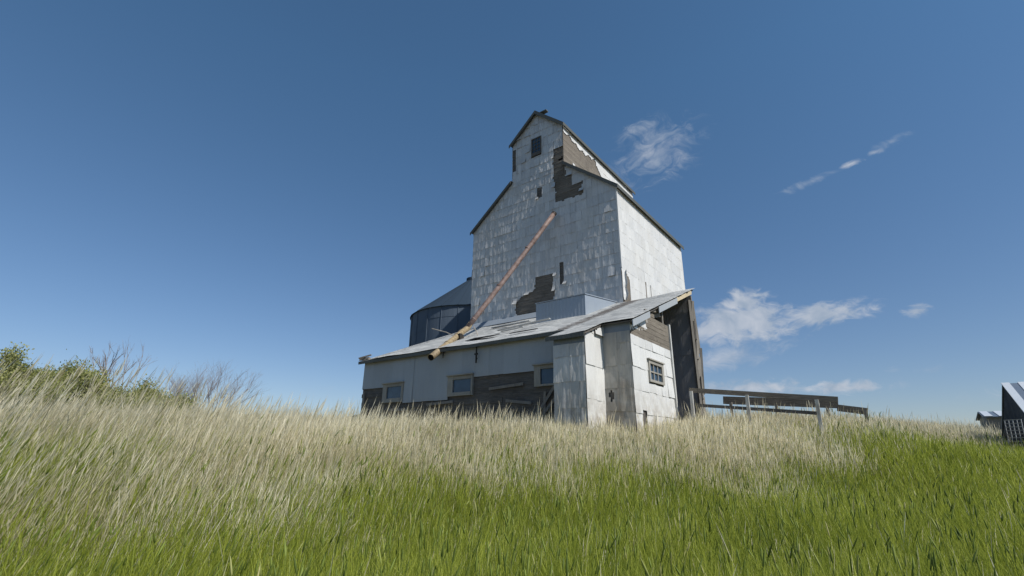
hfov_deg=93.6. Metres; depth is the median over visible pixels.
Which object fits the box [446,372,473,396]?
window
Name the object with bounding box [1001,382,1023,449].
machine shed
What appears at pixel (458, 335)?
grain spout
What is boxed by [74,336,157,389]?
bare tree
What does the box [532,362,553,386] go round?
window
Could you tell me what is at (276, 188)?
sky
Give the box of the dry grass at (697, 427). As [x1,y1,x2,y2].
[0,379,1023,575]
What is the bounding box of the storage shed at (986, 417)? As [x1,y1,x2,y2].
[976,411,1001,433]
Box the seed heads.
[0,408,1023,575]
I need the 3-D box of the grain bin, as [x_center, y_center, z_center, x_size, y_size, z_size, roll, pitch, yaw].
[-3.002,4.990,35.092,9.140,11.960,9.140,-13,-23,35]
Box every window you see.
[381,381,404,402]
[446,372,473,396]
[531,135,540,157]
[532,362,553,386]
[647,358,664,385]
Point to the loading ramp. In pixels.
(784, 399)
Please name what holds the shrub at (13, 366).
on the ground at (550, 491)
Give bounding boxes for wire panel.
[1004,419,1023,450]
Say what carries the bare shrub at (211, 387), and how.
on the ground at (550, 491)
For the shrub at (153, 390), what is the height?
2.082 m
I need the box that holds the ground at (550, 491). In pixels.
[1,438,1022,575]
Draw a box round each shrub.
[0,341,112,406]
[40,349,196,412]
[107,374,201,409]
[161,359,267,411]
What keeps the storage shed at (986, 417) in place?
on the ground at (550, 491)
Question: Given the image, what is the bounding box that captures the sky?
[0,0,1023,427]
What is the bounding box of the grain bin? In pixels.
[409,277,471,346]
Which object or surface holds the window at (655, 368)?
in the grain elevator
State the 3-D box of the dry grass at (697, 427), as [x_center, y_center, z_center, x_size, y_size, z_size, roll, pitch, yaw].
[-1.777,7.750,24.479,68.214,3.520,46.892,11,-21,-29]
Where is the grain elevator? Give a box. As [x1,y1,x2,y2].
[358,109,705,437]
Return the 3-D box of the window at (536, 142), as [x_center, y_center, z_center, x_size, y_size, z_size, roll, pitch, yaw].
[1.305,-7.588,25.771,0.620,1.100,0.105,-13,-23,35]
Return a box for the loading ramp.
[689,388,870,434]
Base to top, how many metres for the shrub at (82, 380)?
2.345 m
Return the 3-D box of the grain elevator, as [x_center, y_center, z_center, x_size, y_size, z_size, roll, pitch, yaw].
[2.684,-1.219,23.642,12.381,17.896,16.076,-13,-23,35]
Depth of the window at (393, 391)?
18.60 m
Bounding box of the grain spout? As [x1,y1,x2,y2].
[428,211,556,360]

